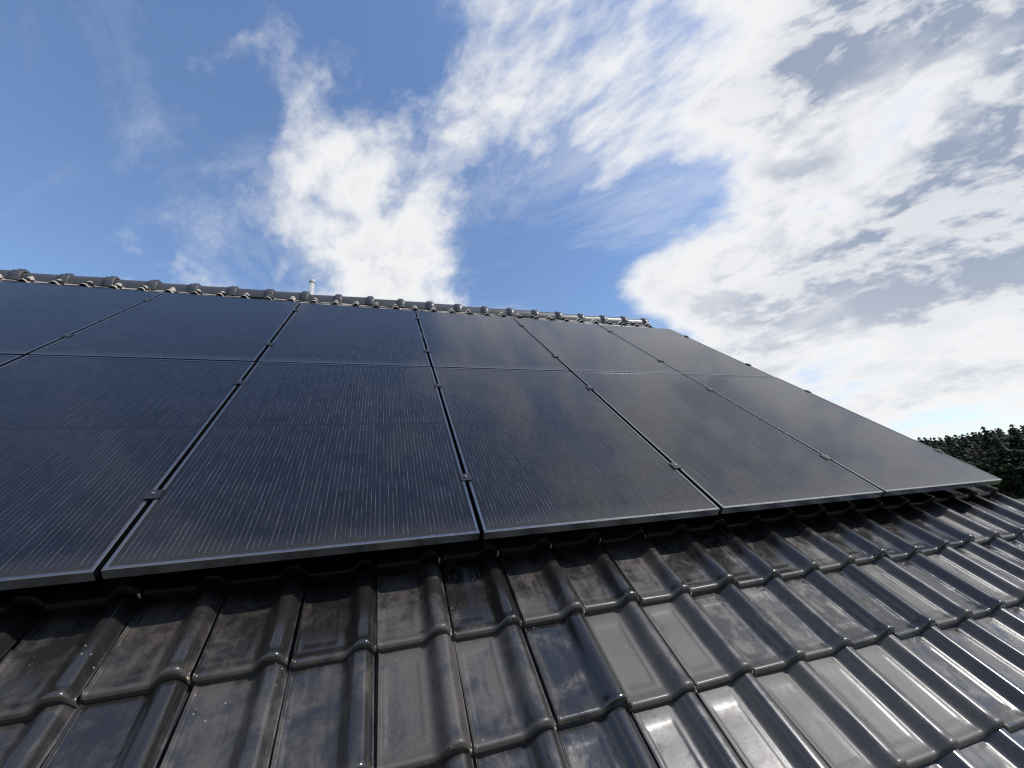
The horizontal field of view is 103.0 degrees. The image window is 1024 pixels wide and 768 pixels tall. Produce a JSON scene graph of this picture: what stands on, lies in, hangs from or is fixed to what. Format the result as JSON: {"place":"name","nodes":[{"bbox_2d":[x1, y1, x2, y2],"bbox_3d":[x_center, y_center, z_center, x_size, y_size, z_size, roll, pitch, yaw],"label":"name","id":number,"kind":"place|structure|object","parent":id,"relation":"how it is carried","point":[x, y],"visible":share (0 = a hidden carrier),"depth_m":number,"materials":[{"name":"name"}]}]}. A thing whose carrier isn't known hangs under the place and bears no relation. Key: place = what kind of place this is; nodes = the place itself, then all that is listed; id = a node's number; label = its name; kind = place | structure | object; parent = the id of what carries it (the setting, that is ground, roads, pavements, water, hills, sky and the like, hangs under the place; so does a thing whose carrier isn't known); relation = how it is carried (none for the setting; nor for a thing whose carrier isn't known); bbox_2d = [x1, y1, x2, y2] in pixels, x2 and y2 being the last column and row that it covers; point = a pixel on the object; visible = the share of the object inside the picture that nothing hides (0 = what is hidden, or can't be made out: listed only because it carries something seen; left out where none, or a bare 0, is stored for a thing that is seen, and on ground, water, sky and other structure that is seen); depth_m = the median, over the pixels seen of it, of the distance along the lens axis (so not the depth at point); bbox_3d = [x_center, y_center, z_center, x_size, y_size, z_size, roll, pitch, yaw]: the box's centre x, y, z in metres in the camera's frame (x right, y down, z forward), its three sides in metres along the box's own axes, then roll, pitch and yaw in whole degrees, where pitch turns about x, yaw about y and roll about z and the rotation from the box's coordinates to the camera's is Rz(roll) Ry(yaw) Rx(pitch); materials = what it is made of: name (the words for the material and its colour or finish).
{"place":"outdoors","nodes":[
{"label":"outdoors","id":0,"kind":"place"},
{"bbox_2d":[0,547,553,767],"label":"roof deck","id":1,"kind":"structure","parent":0,"point":[19,640],"depth_m":1.20,"materials":[{"name":"black"}]},
{"bbox_2d":[0,277,653,500],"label":"roof tiles","id":2,"kind":"object","parent":1,"relation":"on","point":[243,296],"visible":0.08,"depth_m":4.80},
{"bbox_2d":[0,485,1023,767],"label":"roof tiles","id":3,"kind":"object","parent":1,"relation":"on","point":[876,633],"visible":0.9,"depth_m":1.32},
{"bbox_2d":[0,0,1023,440],"label":"sky","id":4,"kind":"structure","parent":0,"point":[825,197],"materials":[{"name":"blue"}]},
{"bbox_2d":[1012,496,1023,502],"bbox_3d":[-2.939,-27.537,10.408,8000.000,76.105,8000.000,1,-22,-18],"label":"ground","id":5,"kind":"structure","parent":0,"point":[1019,499],"depth_m":195.73,"materials":[{"name":"green plant"}]},
{"bbox_2d":[935,446,966,451],"bbox_3d":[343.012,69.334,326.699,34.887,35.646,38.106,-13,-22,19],"label":"hedge","id":6,"kind":"object","parent":5,"relation":"on","point":[943,448],"visible":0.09,"depth_m":321.16,"materials":[{"name":"green plant"}]},
{"bbox_2d":[947,436,959,447],"bbox_3d":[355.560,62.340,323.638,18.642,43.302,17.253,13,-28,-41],"label":"hedge","id":7,"kind":"object","parent":5,"relation":"on","point":[950,442],"visible":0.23,"depth_m":328.49,"materials":[{"name":"green plant"}]},
{"bbox_2d":[953,435,963,444],"bbox_3d":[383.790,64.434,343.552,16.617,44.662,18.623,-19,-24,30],"label":"hedge","id":8,"kind":"object","parent":5,"relation":"on","point":[956,438],"visible":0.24,"depth_m":348.83,"materials":[{"name":"green plant"}]},
{"bbox_2d":[952,441,969,462],"bbox_3d":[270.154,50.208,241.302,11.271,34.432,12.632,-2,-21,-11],"label":"hedge","id":9,"kind":"object","parent":5,"relation":"on","point":[957,451],"visible":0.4,"depth_m":244.59,"materials":[{"name":"green plant"}]},
{"bbox_2d":[961,434,972,452],"bbox_3d":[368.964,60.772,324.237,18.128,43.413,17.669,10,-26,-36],"label":"hedge","id":10,"kind":"object","parent":5,"relation":"on","point":[966,442],"visible":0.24,"depth_m":328.52,"materials":[{"name":"green plant"}]},
{"bbox_2d":[960,443,973,457],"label":"hedge","id":11,"kind":"object","parent":5,"relation":"on","point":[964,450],"visible":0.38,"depth_m":263.63,"materials":[{"name":"green plant"}]},
{"bbox_2d":[964,462,984,470],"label":"hedge","id":12,"kind":"object","parent":5,"relation":"on","point":[969,463],"visible":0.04,"depth_m":216.38,"materials":[{"name":"green plant"}]},
{"bbox_2d":[970,432,981,444],"bbox_3d":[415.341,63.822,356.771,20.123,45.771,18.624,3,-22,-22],"label":"hedge","id":13,"kind":"object","parent":5,"relation":"on","point":[975,439],"visible":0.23,"depth_m":362.74,"materials":[{"name":"green plant"}]},
{"bbox_2d":[979,435,988,451],"bbox_3d":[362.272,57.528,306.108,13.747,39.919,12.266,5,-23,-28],"label":"hedge","id":14,"kind":"object","parent":5,"relation":"on","point":[983,442],"visible":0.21,"depth_m":311.02,"materials":[{"name":"green plant"}]},
{"bbox_2d":[980,426,995,449],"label":"tree","id":15,"kind":"object","parent":5,"relation":"on","point":[988,437],"visible":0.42,"depth_m":295.46,"materials":[{"name":"green plant"}]},
{"bbox_2d":[974,464,1002,475],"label":"hedge","id":16,"kind":"object","parent":5,"relation":"on","point":[993,471],"visible":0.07,"depth_m":209.83,"materials":[{"name":"green plant"}]},
{"bbox_2d":[976,445,1013,494],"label":"tree","id":17,"kind":"object","parent":5,"relation":"on","point":[980,452],"visible":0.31,"depth_m":230.91,"materials":[{"name":"green plant"}]},
{"bbox_2d":[974,453,1023,481],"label":"tree","id":18,"kind":"object","parent":5,"relation":"on","point":[1016,456],"visible":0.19,"depth_m":213.43,"materials":[{"name":"green plant"}]},
{"bbox_2d":[991,435,1006,449],"bbox_3d":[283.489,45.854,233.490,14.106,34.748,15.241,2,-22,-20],"label":"hedge","id":19,"kind":"object","parent":5,"relation":"on","point":[994,447],"visible":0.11,"depth_m":238.23,"materials":[{"name":"green plant"}]},
{"bbox_2d":[977,453,1023,496],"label":"tree","id":20,"kind":"object","parent":5,"relation":"on","point":[1005,467],"visible":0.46,"depth_m":212.85,"materials":[{"name":"green plant"}]},
{"bbox_2d":[988,444,1012,493],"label":"tree","id":21,"kind":"object","parent":5,"relation":"on","point":[992,451],"visible":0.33,"depth_m":226.28,"materials":[{"name":"green plant"}]},
{"bbox_2d":[990,477,1012,495],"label":"tree","id":22,"kind":"object","parent":5,"relation":"on","point":[1001,486],"visible":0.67,"depth_m":210.86,"materials":[{"name":"green plant"}]},
{"bbox_2d":[996,479,1008,496],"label":"hedge","id":23,"kind":"object","parent":5,"relation":"on","point":[1004,481],"visible":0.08,"depth_m":213.29,"materials":[{"name":"green plant"}]},
{"bbox_2d":[994,472,1022,497],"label":"tree","id":24,"kind":"object","parent":5,"relation":"on","point":[1000,476],"visible":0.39,"depth_m":208.66,"materials":[{"name":"green plant"}]},
{"bbox_2d":[994,437,1023,495],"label":"tree","id":25,"kind":"object","parent":5,"relation":"on","point":[1007,455],"visible":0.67,"depth_m":213.19,"materials":[{"name":"green plant"}]},
{"bbox_2d":[999,436,1018,448],"bbox_3d":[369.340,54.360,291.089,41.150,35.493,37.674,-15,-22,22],"label":"hedge","id":26,"kind":"object","parent":5,"relation":"on","point":[1009,441],"visible":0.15,"depth_m":290.19,"materials":[{"name":"green plant"}]},
{"bbox_2d":[1003,450,1023,474],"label":"tree","id":27,"kind":"object","parent":5,"relation":"on","point":[1021,452],"visible":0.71,"depth_m":208.84,"materials":[{"name":"green plant"}]},
{"bbox_2d":[1009,428,1019,446],"bbox_3d":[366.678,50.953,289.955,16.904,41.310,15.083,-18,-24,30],"label":"hedge","id":28,"kind":"object","parent":5,"relation":"on","point":[1013,433],"visible":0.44,"depth_m":295.45,"materials":[{"name":"green plant"}]},
{"bbox_2d":[1015,431,1023,449],"bbox_3d":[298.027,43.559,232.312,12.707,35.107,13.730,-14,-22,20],"label":"hedge","id":29,"kind":"object","parent":5,"relation":"on","point":[1021,443],"visible":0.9,"depth_m":236.86,"materials":[{"name":"green plant"}]},
{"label":"house eaves","id":30,"kind":"object","parent":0,"visible":0},
{"bbox_3d":[-2.616,1.692,6.328,9.167,5.947,0.100,1,23,-18],"label":"roof","id":31,"kind":"object","parent":30,"relation":"on","visible":0},
{"bbox_2d":[309,279,315,294],"bbox_3d":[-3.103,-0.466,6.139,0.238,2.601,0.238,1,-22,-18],"label":"vent pipe","id":32,"kind":"object","parent":31,"relation":"on","point":[312,285],"visible":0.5,"depth_m":6.53,"materials":[{"name":"grey plastic"}]},
{"bbox_2d":[0,269,649,324],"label":"ridge tiles","id":33,"kind":"object","parent":31,"relation":"on","point":[66,278],"visible":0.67,"depth_m":4.95,"materials":[{"name":"fired clay"},{"name":"glaze"}]},
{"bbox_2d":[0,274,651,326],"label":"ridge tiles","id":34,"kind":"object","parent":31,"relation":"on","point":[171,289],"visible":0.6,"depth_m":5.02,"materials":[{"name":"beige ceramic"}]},
{"bbox_2d":[60,299,944,503],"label":"panel clamps","id":35,"kind":"object","parent":31,"relation":"on","point":[151,495],"visible":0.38,"depth_m":2.37,"materials":[{"name":"black metal"}]},
{"bbox_2d":[0,355,21,366],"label":"solar panel","id":36,"kind":"object","parent":35,"relation":"attached to","point":[5,359],"visible":0.67,"depth_m":2.27,"materials":[{"name":"blue"}]},
{"bbox_2d":[0,281,163,356],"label":"solar panel","id":37,"kind":"object","parent":35,"relation":"attached to","point":[34,317],"visible":0.81,"depth_m":3.06,"materials":[{"name":"blue"}]},
{"bbox_2d":[0,355,254,589],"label":"solar panel","id":38,"kind":"object","parent":35,"relation":"attached to","point":[94,451],"visible":0.97,"depth_m":1.70,"materials":[{"name":"grey"}]},
{"bbox_2d":[29,293,299,364],"bbox_3d":[-2.490,-0.494,3.280,1.134,1.722,0.035,1,-67,-18],"label":"solar panel","id":39,"kind":"object","parent":35,"relation":"attached to","point":[175,326],"visible":0.88,"depth_m":3.01,"materials":[{"name":"blue"}]},
{"bbox_2d":[101,362,479,578],"bbox_3d":[-0.903,0.224,2.122,1.134,1.722,0.036,1,-67,-18],"label":"solar panel","id":40,"kind":"object","parent":35,"relation":"attached to","point":[284,461],"visible":1,"depth_m":1.70,"materials":[{"name":"grey"}]},
{"bbox_2d":[258,303,429,366],"bbox_3d":[-1.396,-0.472,3.646,1.134,0.037,1.722,1,23,-18],"label":"solar panel","id":41,"kind":"object","parent":35,"relation":"attached to","point":[310,333],"visible":0.86,"depth_m":3.40,"materials":[{"name":"blue"}]},
{"bbox_2d":[416,311,568,371],"bbox_3d":[-0.300,-0.452,4.005,1.134,0.037,1.722,1,23,-18],"label":"solar panel","id":42,"kind":"object","parent":35,"relation":"attached to","point":[452,340],"visible":0.91,"depth_m":3.77,"materials":[{"name":"grey"}]},
{"bbox_2d":[433,367,719,538],"bbox_3d":[0.190,0.246,2.483,1.134,1.722,0.038,1,-67,-18],"label":"solar panel","id":43,"kind":"object","parent":35,"relation":"attached to","point":[539,452],"visible":1,"depth_m":2.12,"materials":[{"name":"grey"}]},
{"bbox_2d":[514,318,680,373],"bbox_3d":[0.798,-0.432,4.365,1.134,0.036,1.722,1,23,-18],"label":"solar panel","id":44,"kind":"object","parent":35,"relation":"attached to","point":[582,347],"visible":0.81,"depth_m":4.16,"materials":[{"name":"grey"}]},
{"bbox_2d":[598,324,773,376],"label":"solar panel","id":45,"kind":"object","parent":35,"relation":"attached to","point":[681,353],"visible":0.75,"depth_m":4.54,"materials":[{"name":"grey"}]},
{"bbox_2d":[572,371,882,513],"bbox_3d":[1.286,0.263,2.846,1.134,0.035,1.722,1,23,-18],"label":"solar panel","id":46,"kind":"object","parent":35,"relation":"attached to","point":[727,456],"visible":0.98,"depth_m":2.52,"materials":[{"name":"grey"}]},
{"bbox_2d":[685,375,1001,495],"bbox_3d":[2.383,0.281,3.208,1.134,0.035,1.722,1,23,-18],"label":"solar panel","id":47,"kind":"object","parent":35,"relation":"attached to","point":[887,461],"visible":0.87,"depth_m":2.91,"materials":[{"name":"grey"}]}
]}

